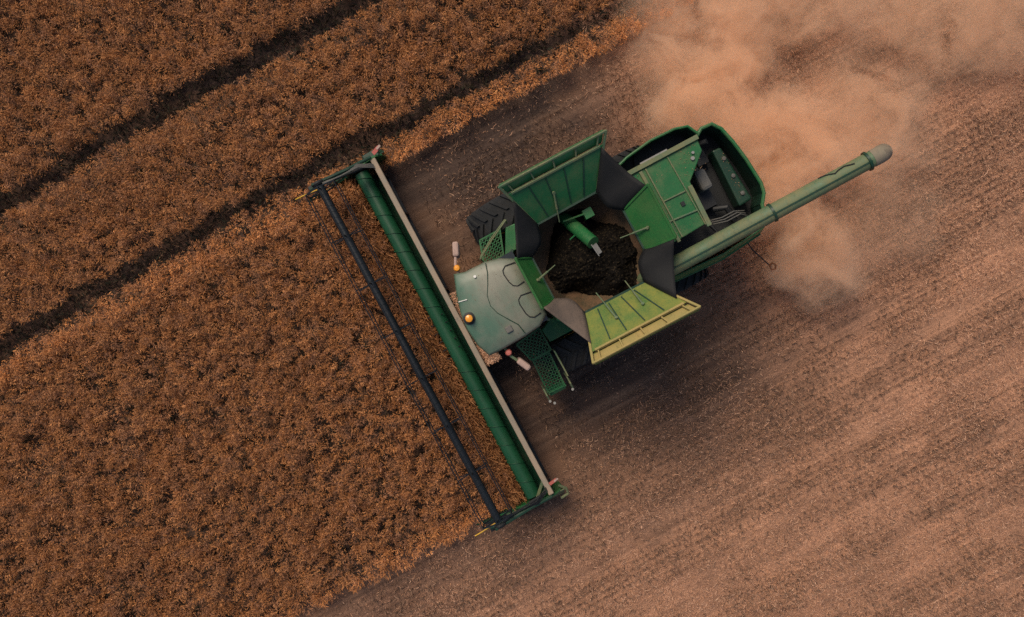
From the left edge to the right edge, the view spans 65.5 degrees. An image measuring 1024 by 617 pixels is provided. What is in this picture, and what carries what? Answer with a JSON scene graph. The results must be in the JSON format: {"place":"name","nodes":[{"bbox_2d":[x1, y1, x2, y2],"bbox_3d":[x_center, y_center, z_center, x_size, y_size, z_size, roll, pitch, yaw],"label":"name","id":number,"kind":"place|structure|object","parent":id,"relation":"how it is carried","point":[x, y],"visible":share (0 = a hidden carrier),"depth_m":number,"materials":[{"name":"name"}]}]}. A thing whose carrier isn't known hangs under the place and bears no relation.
{"place":"outdoors","nodes":[
{"label":"outdoors","id":0,"kind":"place"},
{"bbox_2d":[0,0,1023,616],"bbox_3d":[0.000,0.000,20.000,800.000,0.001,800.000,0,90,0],"label":"ground","id":1,"kind":"structure","parent":0,"point":[408,180],"depth_m":20.00,"materials":[{"name":"soil"}]},
{"bbox_2d":[0,0,693,616],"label":"standing crop","id":2,"kind":"object","parent":1,"relation":"on","point":[82,232],"visible":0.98,"depth_m":19.54,"materials":[{"name":"brown plant"}]},
{"bbox_2d":[335,178,526,510],"bbox_3d":[-1.980,0.859,19.565,0.748,1.261,9.338,-28,90,0],"label":"cut crop","id":3,"kind":"object","parent":1,"relation":"on","point":[393,265],"visible":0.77,"depth_m":19.40,"materials":[{"name":"brown plant"}]},
{"bbox_2d":[0,0,1023,616],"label":"stubble","id":4,"kind":"object","parent":1,"relation":"on","point":[882,394],"visible":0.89,"depth_m":19.93,"materials":[{"name":"beige plant"}]},
{"bbox_2d":[13,0,1023,616],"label":"loose straw","id":5,"kind":"object","parent":1,"relation":"on","point":[937,242],"visible":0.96,"depth_m":19.94,"materials":[{"name":"beige plant"}]},
{"bbox_2d":[295,122,892,535],"bbox_3d":[2.069,-1.283,17.760,11.674,4.480,9.524,-28,90,0],"label":"combine harvester","id":6,"kind":"object","parent":1,"relation":"on","point":[719,207],"visible":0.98,"depth_m":16.68,"materials":[{"name":"green paint"}]},
{"bbox_2d":[546,208,637,295],"bbox_3d":[1.558,-1.115,17.305,2.100,1.263,2.240,-28,90,0],"label":"harvested grain","id":7,"kind":"object","parent":6,"relation":"in","point":[581,267],"visible":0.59,"depth_m":16.99},
{"bbox_2d":[449,146,739,380],"bbox_3d":[2.121,-0.715,17.560,6.872,2.768,3.032,-30,90,0],"label":"chaff","id":8,"kind":"object","parent":6,"relation":"on","point":[490,359],"visible":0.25,"depth_m":18.84,"materials":[{"name":"plant"}]}
]}

